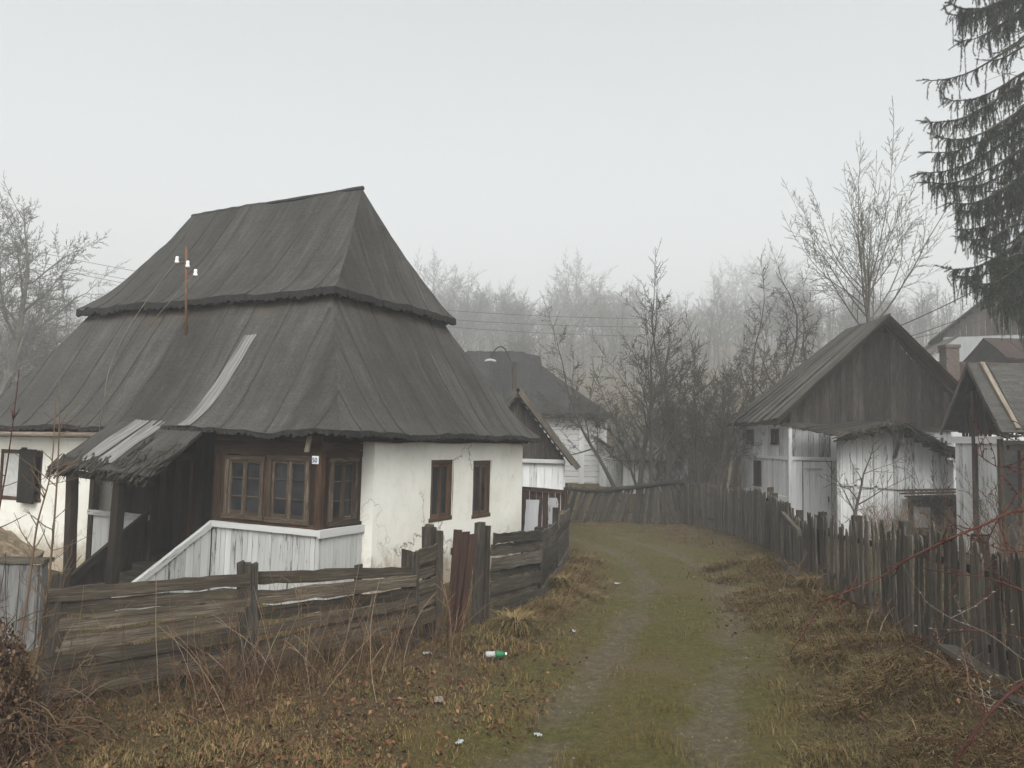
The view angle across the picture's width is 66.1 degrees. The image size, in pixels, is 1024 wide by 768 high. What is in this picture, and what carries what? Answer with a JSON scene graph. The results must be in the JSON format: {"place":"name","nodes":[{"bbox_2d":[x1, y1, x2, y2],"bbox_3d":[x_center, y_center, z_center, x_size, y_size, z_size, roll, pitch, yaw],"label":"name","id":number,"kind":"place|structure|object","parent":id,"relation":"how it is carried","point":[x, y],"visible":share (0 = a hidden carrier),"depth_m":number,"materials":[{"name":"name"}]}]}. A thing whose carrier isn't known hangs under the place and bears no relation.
{"place":"outdoors","nodes":[
{"label":"outdoors","id":0,"kind":"place"},
{"bbox_2d":[0,320,1023,767],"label":"ground","id":1,"kind":"structure","parent":0,"point":[664,530],"depth_m":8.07,"materials":[{"name":"brown plant"}]},
{"bbox_2d":[0,370,28,600],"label":"sapling","id":2,"kind":"object","parent":1,"relation":"on","point":[13,418],"visible":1,"depth_m":7.17,"materials":[{"name":"red plant"}]},
{"bbox_2d":[0,528,43,564],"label":"haystack","id":3,"kind":"object","parent":1,"relation":"on","point":[11,543],"visible":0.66,"depth_m":9.88,"materials":[{"name":"plant"}]},
{"bbox_2d":[0,556,54,652],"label":"plank box","id":4,"kind":"object","parent":1,"relation":"on","point":[16,589],"visible":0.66,"depth_m":9.18,"materials":[{"name":"grey wood"}]},
{"bbox_2d":[0,319,65,386],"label":"misty tree","id":5,"kind":"object","parent":1,"relation":"on","point":[39,361],"visible":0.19,"depth_m":49.43,"materials":[{"name":"grey plant"}]},
{"bbox_2d":[14,398,83,668],"bbox_3d":[-4.519,1.437,7.426,0.762,2.623,0.597,1,-4,0],"label":"sapling","id":6,"kind":"object","parent":1,"relation":"on","point":[30,575],"visible":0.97,"depth_m":7.51,"materials":[{"name":"beige plant"}]},
{"bbox_2d":[0,380,100,682],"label":"sapling","id":7,"kind":"object","parent":1,"relation":"on","point":[46,597],"visible":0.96,"depth_m":7.79,"materials":[{"name":"beige plant"}]},
{"bbox_2d":[0,176,123,394],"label":"bare tree","id":8,"kind":"object","parent":1,"relation":"on","point":[14,357],"visible":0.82,"depth_m":50.00,"materials":[{"name":"grey plant"}]},
{"bbox_2d":[0,554,147,767],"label":"dead bush","id":9,"kind":"object","parent":1,"relation":"on","point":[24,727],"visible":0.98,"depth_m":6.36,"materials":[{"name":"beige plant"}]},
{"bbox_2d":[34,652,259,734],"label":"dry weeds","id":10,"kind":"object","parent":1,"relation":"on","point":[123,718],"visible":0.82,"depth_m":7.14,"materials":[{"name":"brown plant"}]},
{"bbox_2d":[38,543,437,703],"bbox_3d":[-2.598,2.650,8.713,4.566,1.487,0.604,4,-5,-37],"label":"plank fence","id":11,"kind":"object","parent":1,"relation":"on","point":[416,565],"visible":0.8,"depth_m":8.13,"materials":[{"name":"brown wood"}]},
{"bbox_2d":[0,186,540,612],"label":"cottage","id":12,"kind":"structure","parent":1,"relation":"on","point":[296,383],"depth_m":13.97,"materials":[{"name":"paint"}]},
{"bbox_2d":[0,449,42,502],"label":"window","id":13,"kind":"structure","parent":12,"relation":"in","point":[39,459],"depth_m":15.15,"materials":[{"name":"brown glass"}]},
{"bbox_2d":[156,460,189,551],"bbox_3d":[-6.093,2.170,14.000,0.979,1.620,0.122,-1,-5,28],"label":"door","id":14,"kind":"structure","parent":12,"relation":"in","point":[173,497],"depth_m":13.99,"materials":[{"name":"brown wood"}]},
{"bbox_2d":[221,455,265,520],"bbox_3d":[-4.260,1.642,12.531,0.882,1.006,0.086,-1,-5,28],"label":"window","id":15,"kind":"structure","parent":12,"relation":"in","point":[244,474],"depth_m":12.53,"materials":[{"name":"brown wood"}]},
{"bbox_2d":[264,455,311,525],"bbox_3d":[-3.436,1.623,12.101,0.882,1.035,0.086,-1,-5,28],"label":"window","id":16,"kind":"structure","parent":12,"relation":"in","point":[288,478],"depth_m":12.10,"materials":[{"name":"brown wood"}]},
{"bbox_2d":[327,457,359,526],"bbox_3d":[-2.638,1.667,12.283,0.086,1.045,0.702,-1,-5,28],"label":"window","id":17,"kind":"structure","parent":12,"relation":"in","point":[343,471],"depth_m":12.28,"materials":[{"name":"brown wood"}]},
{"bbox_2d":[428,460,452,522],"bbox_3d":[-1.317,1.941,14.365,0.086,1.114,0.785,-1,-5,28],"label":"window","id":18,"kind":"structure","parent":12,"relation":"in","point":[441,470],"depth_m":14.39,"materials":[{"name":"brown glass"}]},
{"bbox_2d":[471,460,490,518],"bbox_3d":[-0.637,2.086,15.667,0.086,1.131,0.755,-1,-5,28],"label":"window","id":19,"kind":"structure","parent":12,"relation":"in","point":[481,469],"depth_m":15.70,"materials":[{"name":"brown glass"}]},
{"bbox_2d":[39,559,520,757],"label":"dry weeds","id":20,"kind":"object","parent":1,"relation":"on","point":[227,667],"visible":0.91,"depth_m":7.95,"materials":[{"name":"brown plant"}]},
{"bbox_2d":[4,625,587,767],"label":"fallen leaves","id":21,"kind":"object","parent":1,"relation":"on","point":[238,765],"visible":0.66,"depth_m":7.20,"materials":[{"name":"brown plant"}]},
{"bbox_2d":[422,524,442,639],"bbox_3d":[-1.039,2.692,10.285,0.278,1.699,0.171,-1,-5,30],"label":"gate post","id":22,"kind":"object","parent":1,"relation":"on","point":[432,535],"visible":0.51,"depth_m":10.25,"materials":[{"name":"brown wood"}]},
{"bbox_2d":[414,247,485,311],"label":"misty tree","id":23,"kind":"object","parent":1,"relation":"on","point":[434,281],"visible":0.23,"depth_m":199.72,"materials":[{"name":"grey plant"}]},
{"bbox_2d":[446,529,477,634],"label":"garden gate","id":24,"kind":"structure","parent":1,"relation":"on","point":[463,548],"depth_m":10.44,"materials":[{"name":"wood"}]},
{"bbox_2d":[441,297,482,350],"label":"misty tree","id":25,"kind":"object","parent":1,"relation":"on","point":[457,331],"visible":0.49,"depth_m":132.51,"materials":[{"name":"grey plant"}]},
{"bbox_2d":[435,263,493,337],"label":"misty tree","id":26,"kind":"object","parent":1,"relation":"on","point":[452,284],"visible":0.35,"depth_m":225.89,"materials":[{"name":"grey plant"}]},
{"bbox_2d":[434,263,499,344],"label":"misty tree","id":27,"kind":"object","parent":1,"relation":"on","point":[472,295],"visible":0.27,"depth_m":187.03,"materials":[{"name":"grey plant"}]},
{"bbox_2d":[431,279,510,348],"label":"misty tree","id":28,"kind":"object","parent":1,"relation":"on","point":[473,317],"visible":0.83,"depth_m":151.64,"materials":[{"name":"grey plant"}]},
{"bbox_2d":[449,282,518,349],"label":"misty tree","id":29,"kind":"object","parent":1,"relation":"on","point":[491,305],"visible":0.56,"depth_m":169.70,"materials":[{"name":"grey plant"}]},
{"bbox_2d":[0,272,991,385],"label":"distant woods","id":30,"kind":"object","parent":1,"relation":"on","point":[773,341],"visible":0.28,"depth_m":133.50,"materials":[{"name":"grey plant"}]},
{"bbox_2d":[484,346,517,401],"bbox_3d":[-0.441,1.715,27.509,1.178,6.102,0.207,1,-4,-3],"label":"street lamp","id":31,"kind":"object","parent":1,"relation":"on","point":[514,373],"visible":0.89,"depth_m":27.61,"materials":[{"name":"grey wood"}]},
{"bbox_2d":[486,316,532,350],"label":"misty tree","id":32,"kind":"object","parent":1,"relation":"on","point":[502,337],"visible":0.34,"depth_m":149.14,"materials":[{"name":"grey plant"}]},
{"bbox_2d":[482,605,549,638],"bbox_3d":[0.054,3.231,10.547,1.104,0.435,1.048,1,-4,0],"label":"grass tussock","id":33,"kind":"object","parent":1,"relation":"on","point":[510,624],"depth_m":10.43,"materials":[{"name":"beige plant"}]},
{"bbox_2d":[484,289,555,348],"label":"misty tree","id":34,"kind":"object","parent":1,"relation":"on","point":[520,318],"visible":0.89,"depth_m":140.71,"materials":[{"name":"grey plant"}]},
{"bbox_2d":[471,504,570,624],"bbox_3d":[0.559,3.001,14.071,0.655,1.675,6.942,0,-4,13],"label":"plank fence","id":35,"kind":"object","parent":1,"relation":"on","point":[542,560],"visible":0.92,"depth_m":11.64,"materials":[{"name":"grey wood"}]},
{"bbox_2d":[499,326,547,355],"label":"misty tree","id":36,"kind":"object","parent":1,"relation":"on","point":[523,347],"visible":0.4,"depth_m":97.44,"materials":[{"name":"grey plant"}]},
{"bbox_2d":[465,351,611,483],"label":"log house","id":37,"kind":"structure","parent":1,"relation":"on","point":[497,375],"depth_m":35.46,"materials":[{"name":"grey wood"}]},
{"bbox_2d":[596,437,621,486],"bbox_3d":[4.376,3.585,34.564,1.500,2.576,1.350,1,-4,0],"label":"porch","id":38,"kind":"object","parent":37,"relation":"attached to","point":[615,468],"visible":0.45,"depth_m":34.23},
{"bbox_2d":[504,387,580,509],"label":"shed","id":39,"kind":"structure","parent":1,"relation":"on","point":[543,463],"depth_m":20.90,"materials":[{"name":"white wood"}]},
{"bbox_2d":[521,486,566,553],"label":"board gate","id":40,"kind":"structure","parent":1,"relation":"on","point":[536,509],"depth_m":18.10,"materials":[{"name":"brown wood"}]},
{"bbox_2d":[528,297,577,349],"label":"misty tree","id":41,"kind":"object","parent":1,"relation":"on","point":[546,338],"visible":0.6,"depth_m":166.06,"materials":[{"name":"grey plant"}]},
{"bbox_2d":[533,292,582,343],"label":"misty tree","id":42,"kind":"object","parent":1,"relation":"on","point":[565,315],"visible":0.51,"depth_m":179.09,"materials":[{"name":"grey plant"}]},
{"bbox_2d":[545,571,584,589],"bbox_3d":[0.851,3.376,13.383,0.802,0.329,0.762,4,-5,-31],"label":"grass tussock","id":43,"kind":"object","parent":1,"relation":"on","point":[559,581],"depth_m":13.30,"materials":[{"name":"beige plant"}]},
{"bbox_2d":[537,277,596,346],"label":"misty tree","id":44,"kind":"object","parent":1,"relation":"on","point":[558,301],"visible":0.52,"depth_m":180.25,"materials":[{"name":"grey plant"}]},
{"bbox_2d":[532,280,605,374],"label":"misty tree","id":45,"kind":"object","parent":1,"relation":"on","point":[579,330],"visible":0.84,"depth_m":133.57,"materials":[{"name":"grey plant"}]},
{"bbox_2d":[547,249,616,333],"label":"misty tree","id":46,"kind":"object","parent":1,"relation":"on","point":[577,281],"visible":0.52,"depth_m":201.48,"materials":[{"name":"grey plant"}]},
{"bbox_2d":[567,267,610,335],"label":"misty tree","id":47,"kind":"object","parent":1,"relation":"on","point":[589,293],"visible":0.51,"depth_m":195.47,"materials":[{"name":"grey plant"}]},
{"bbox_2d":[583,288,641,363],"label":"misty tree","id":48,"kind":"object","parent":1,"relation":"on","point":[602,307],"visible":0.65,"depth_m":150.71,"materials":[{"name":"grey plant"}]},
{"bbox_2d":[580,295,655,374],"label":"misty tree","id":49,"kind":"object","parent":1,"relation":"on","point":[617,335],"visible":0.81,"depth_m":135.16,"materials":[{"name":"grey plant"}]},
{"bbox_2d":[316,521,923,767],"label":"lane","id":50,"kind":"structure","parent":1,"relation":"on","point":[718,700],"depth_m":8.62,"materials":[{"name":"green plant"}]},
{"bbox_2d":[526,290,720,510],"bbox_3d":[3.778,0.503,29.826,8.367,8.651,4.504,1,-4,0],"label":"bare tree","id":51,"kind":"object","parent":1,"relation":"on","point":[642,459],"visible":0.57,"depth_m":29.39,"materials":[{"name":"brown plant"}]},
{"bbox_2d":[565,477,684,523],"bbox_3d":[3.489,3.842,25.417,4.134,1.748,0.314,1,-4,3],"label":"picket fence","id":52,"kind":"object","parent":1,"relation":"on","point":[648,487],"visible":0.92,"depth_m":25.41,"materials":[{"name":"grey wood"}]},
{"bbox_2d":[595,274,659,347],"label":"misty tree","id":53,"kind":"object","parent":1,"relation":"on","point":[622,302],"visible":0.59,"depth_m":170.34,"materials":[{"name":"grey plant"}]},
{"bbox_2d":[583,356,689,504],"bbox_3d":[4.934,1.888,30.867,4.883,5.839,2.110,2,-4,-6],"label":"bare tree","id":54,"kind":"object","parent":1,"relation":"on","point":[626,451],"visible":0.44,"depth_m":30.72,"materials":[{"name":"brown plant"}]},
{"bbox_2d":[611,441,687,493],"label":"shed","id":55,"kind":"structure","parent":1,"relation":"on","point":[627,479],"depth_m":32.83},
{"bbox_2d":[555,379,749,515],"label":"undergrowth","id":56,"kind":"object","parent":1,"relation":"on","point":[705,477],"visible":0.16,"depth_m":30.99,"materials":[{"name":"brown plant"}]},
{"bbox_2d":[591,238,719,516],"bbox_3d":[5.229,-0.201,27.901,4.381,9.856,7.307,0,-4,19],"label":"bare tree","id":57,"kind":"object","parent":1,"relation":"on","point":[664,412],"visible":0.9,"depth_m":27.14,"materials":[{"name":"grey plant"}]},
{"bbox_2d":[643,297,693,342],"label":"misty tree","id":58,"kind":"object","parent":1,"relation":"on","point":[676,316],"visible":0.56,"depth_m":182.75,"materials":[{"name":"grey plant"}]},
{"bbox_2d":[646,331,694,377],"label":"misty tree","id":59,"kind":"object","parent":1,"relation":"on","point":[679,354],"visible":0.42,"depth_m":110.15,"materials":[{"name":"grey plant"}]},
{"bbox_2d":[673,336,754,472],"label":"bare tree","id":60,"kind":"object","parent":1,"relation":"on","point":[716,417],"visible":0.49,"depth_m":29.91,"materials":[{"name":"brown plant"}]},
{"bbox_2d":[652,308,780,506],"bbox_3d":[6.885,1.205,27.484,4.368,7.102,6.020,1,-4,0],"label":"bare tree","id":61,"kind":"object","parent":1,"relation":"on","point":[726,421],"visible":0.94,"depth_m":27.45,"materials":[{"name":"grey plant"}]},
{"bbox_2d":[691,260,756,331],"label":"misty tree","id":62,"kind":"object","parent":1,"relation":"on","point":[723,291],"visible":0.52,"depth_m":250.95,"materials":[{"name":"grey plant"}]},
{"bbox_2d":[686,278,763,359],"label":"misty tree","id":63,"kind":"object","parent":1,"relation":"on","point":[721,316],"visible":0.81,"depth_m":137.70,"materials":[{"name":"grey plant"}]},
{"bbox_2d":[708,451,745,517],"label":"leaning poles","id":64,"kind":"object","parent":1,"relation":"on","point":[737,461],"visible":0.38,"depth_m":28.33,"materials":[{"name":"brown wood"}]},
{"bbox_2d":[684,482,773,547],"bbox_3d":[5.910,3.554,21.799,0.469,1.783,6.776,2,-4,-4],"label":"picket fence","id":65,"kind":"object","parent":1,"relation":"on","point":[708,513],"visible":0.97,"depth_m":21.71,"materials":[{"name":"grey wood"}]},
{"bbox_2d":[714,257,770,336],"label":"misty tree","id":66,"kind":"object","parent":1,"relation":"on","point":[743,283],"visible":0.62,"depth_m":253.61,"materials":[{"name":"grey plant"}]},
{"bbox_2d":[700,244,821,441],"bbox_3d":[11.230,-0.576,33.164,6.661,10.569,4.938,1,-4,0],"label":"bare tree","id":67,"kind":"object","parent":1,"relation":"on","point":[801,354],"visible":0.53,"depth_m":33.61,"materials":[{"name":"brown plant"}]},
{"bbox_2d":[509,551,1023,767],"bbox_3d":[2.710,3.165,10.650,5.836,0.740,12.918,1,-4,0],"label":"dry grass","id":68,"kind":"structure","parent":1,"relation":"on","point":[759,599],"depth_m":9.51,"materials":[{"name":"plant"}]},
{"bbox_2d":[712,239,835,439],"bbox_3d":[10.060,-0.267,31.079,4.811,10.313,6.498,1,-4,0],"label":"bare tree","id":69,"kind":"object","parent":1,"relation":"on","point":[787,366],"visible":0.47,"depth_m":29.84,"materials":[{"name":"brown plant"}]},
{"bbox_2d":[736,247,811,338],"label":"misty tree","id":70,"kind":"object","parent":1,"relation":"on","point":[771,278],"visible":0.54,"depth_m":246.47,"materials":[{"name":"grey plant"}]},
{"bbox_2d":[752,287,815,345],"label":"misty tree","id":71,"kind":"object","parent":1,"relation":"on","point":[777,319],"visible":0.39,"depth_m":153.80,"materials":[{"name":"grey plant"}]},
{"bbox_2d":[751,273,823,338],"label":"misty tree","id":72,"kind":"object","parent":1,"relation":"on","point":[755,306],"visible":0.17,"depth_m":157.93,"materials":[{"name":"grey plant"}]},
{"bbox_2d":[763,492,818,578],"bbox_3d":[5.663,3.132,16.183,0.416,1.526,4.554,1,-4,9],"label":"picket fence","id":73,"kind":"object","parent":1,"relation":"on","point":[795,540],"visible":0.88,"depth_m":15.81,"materials":[{"name":"grey wood"}]},
{"bbox_2d":[769,276,819,349],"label":"misty tree","id":74,"kind":"object","parent":1,"relation":"on","point":[785,309],"visible":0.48,"depth_m":127.23,"materials":[{"name":"grey plant"}]},
{"bbox_2d":[771,276,831,344],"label":"misty tree","id":75,"kind":"object","parent":1,"relation":"on","point":[796,287],"visible":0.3,"depth_m":151.20,"materials":[{"name":"grey plant"}]},
{"bbox_2d":[790,572,830,588],"bbox_3d":[4.954,3.277,13.030,0.863,0.285,0.810,1,-4,0],"label":"grass tussock","id":76,"kind":"object","parent":1,"relation":"on","point":[804,583],"depth_m":12.92,"materials":[{"name":"beige plant"}]},
{"bbox_2d":[789,292,839,352],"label":"misty tree","id":77,"kind":"object","parent":1,"relation":"on","point":[811,317],"visible":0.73,"depth_m":106.68,"materials":[{"name":"grey plant"}]},
{"bbox_2d":[724,313,958,527],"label":"barn","id":78,"kind":"structure","parent":1,"relation":"on","point":[871,370],"depth_m":24.02,"materials":[{"name":"grey wood"}]},
{"bbox_2d":[753,460,761,486],"bbox_3d":[8.418,3.052,26.963,0.120,0.870,0.780,1,-4,0],"label":"window","id":79,"kind":"structure","parent":78,"relation":"in","point":[757,473],"depth_m":27.17,"materials":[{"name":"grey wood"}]},
{"bbox_2d":[803,461,831,527],"bbox_3d":[9.226,3.342,23.783,0.869,1.980,0.113,1,-4,0],"label":"door","id":80,"kind":"structure","parent":78,"relation":"in","point":[819,499],"depth_m":23.82,"materials":[{"name":"wood"}]},
{"bbox_2d":[681,551,1001,767],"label":"fallen leaves","id":81,"kind":"object","parent":1,"relation":"on","point":[863,712],"visible":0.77,"depth_m":8.82,"materials":[{"name":"brown plant"}]},
{"bbox_2d":[825,285,894,335],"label":"misty tree","id":82,"kind":"object","parent":1,"relation":"on","point":[859,313],"visible":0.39,"depth_m":118.08,"materials":[{"name":"grey plant"}]},
{"bbox_2d":[835,268,885,325],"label":"misty tree","id":83,"kind":"object","parent":1,"relation":"on","point":[853,289],"visible":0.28,"depth_m":134.31,"materials":[{"name":"grey plant"}]},
{"bbox_2d":[816,422,914,523],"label":"bare tree","id":84,"kind":"object","parent":1,"relation":"on","point":[858,499],"visible":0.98,"depth_m":16.99,"materials":[{"name":"brown plant"}]},
{"bbox_2d":[799,417,955,539],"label":"ramshackle shed","id":85,"kind":"structure","parent":1,"relation":"on","point":[922,447],"depth_m":21.38,"materials":[{"name":"white wood"}]},
{"bbox_2d":[781,97,987,323],"bbox_3d":[13.588,-2.376,30.017,7.594,14.420,7.405,1,-4,0],"label":"tall bare tree","id":86,"kind":"object","parent":1,"relation":"on","point":[867,289],"visible":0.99,"depth_m":30.36,"materials":[{"name":"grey plant"}]},
{"bbox_2d":[766,549,1023,714],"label":"dry weeds","id":87,"kind":"object","parent":1,"relation":"on","point":[822,576],"visible":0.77,"depth_m":9.63,"materials":[{"name":"brown plant"}]},
{"bbox_2d":[790,409,1023,767],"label":"bramble bush","id":88,"kind":"object","parent":1,"relation":"on","point":[990,711],"visible":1,"depth_m":4.97,"materials":[{"name":"red plant"}]},
{"bbox_2d":[891,309,936,339],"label":"misty tree","id":89,"kind":"object","parent":1,"relation":"on","point":[915,325],"visible":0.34,"depth_m":125.52,"materials":[{"name":"grey plant"}]},
{"bbox_2d":[814,511,1023,690],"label":"picket fence","id":90,"kind":"object","parent":1,"relation":"on","point":[897,588],"visible":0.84,"depth_m":8.96,"materials":[{"name":"grey wood"}]},
{"bbox_2d":[895,488,956,544],"bbox_3d":[10.967,3.485,20.300,1.856,1.610,0.762,1,-4,0],"label":"hutch","id":91,"kind":"object","parent":1,"relation":"on","point":[913,497],"visible":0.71,"depth_m":20.35,"materials":[{"name":"grey wood"}]},
{"bbox_2d":[829,482,1023,568],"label":"yard twigs","id":92,"kind":"object","parent":1,"relation":"on","point":[895,521],"visible":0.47,"depth_m":19.24,"materials":[{"name":"beige plant"}]},
{"bbox_2d":[903,451,955,547],"bbox_3d":[10.819,2.898,19.497,1.482,2.416,2.119,5,-6,-45],"label":"yard shrub","id":93,"kind":"object","parent":1,"relation":"on","point":[943,506],"visible":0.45,"depth_m":19.66,"materials":[{"name":"brown plant"}]},
{"bbox_2d":[910,336,958,360],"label":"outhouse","id":94,"kind":"structure","parent":1,"relation":"on","point":[931,348],"depth_m":44.50,"materials":[{"name":"white paint"}]},
{"bbox_2d":[908,282,970,334],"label":"misty tree","id":95,"kind":"object","parent":1,"relation":"on","point":[927,308],"visible":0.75,"depth_m":125.81,"materials":[{"name":"grey plant"}]},
{"bbox_2d":[910,0,1023,350],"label":"spruce","id":96,"kind":"object","parent":1,"relation":"on","point":[1002,277],"visible":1,"depth_m":19.71,"materials":[{"name":"green plant"}]},
{"bbox_2d":[937,643,1007,684],"bbox_3d":[4.525,2.749,7.756,0.176,0.174,0.804,2,-4,-5],"label":"fallen board","id":97,"kind":"object","parent":1,"relation":"on","point":[952,650],"visible":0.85,"depth_m":7.76,"materials":[{"name":"grey wood"}]},
{"bbox_2d":[928,287,1023,361],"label":"tall house","id":98,"kind":"structure","parent":1,"relation":"on","point":[970,337],"depth_m":44.70,"materials":[{"name":"grey wood"}]},
{"bbox_2d":[938,344,1023,493],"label":"annex","id":99,"kind":"object","parent":1,"relation":"on","point":[950,362],"visible":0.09,"depth_m":30.13,"materials":[{"name":"paint"}]},
{"bbox_2d":[940,362,1023,559],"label":"battened shed","id":100,"kind":"structure","parent":1,"relation":"on","point":[991,391],"depth_m":17.79,"materials":[{"name":"grey wood"}]},
{"bbox_2d":[941,440,1023,557],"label":"yard shrub","id":101,"kind":"object","parent":1,"relation":"on","point":[994,508],"visible":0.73,"depth_m":15.60,"materials":[{"name":"brown plant"}]},
{"bbox_2d":[963,338,1023,362],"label":"rusty roofed shed","id":102,"kind":"structure","parent":1,"relation":"on","point":[999,350],"depth_m":38.02,"materials":[{"name":"brown metal"}]},
{"bbox_2d":[984,687,1023,707],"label":"fallen board","id":103,"kind":"object","parent":1,"relation":"on","point":[1008,699],"visible":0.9,"depth_m":6.82,"materials":[{"name":"grey wood"}]},
{"bbox_2d":[0,0,1023,337],"label":"sky","id":104,"kind":"structure","parent":0,"point":[502,138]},
{"bbox_2d":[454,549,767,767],"bbox_3d":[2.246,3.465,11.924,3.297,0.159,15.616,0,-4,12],"label":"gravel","id":105,"kind":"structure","parent":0,"point":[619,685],"depth_m":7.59,"materials":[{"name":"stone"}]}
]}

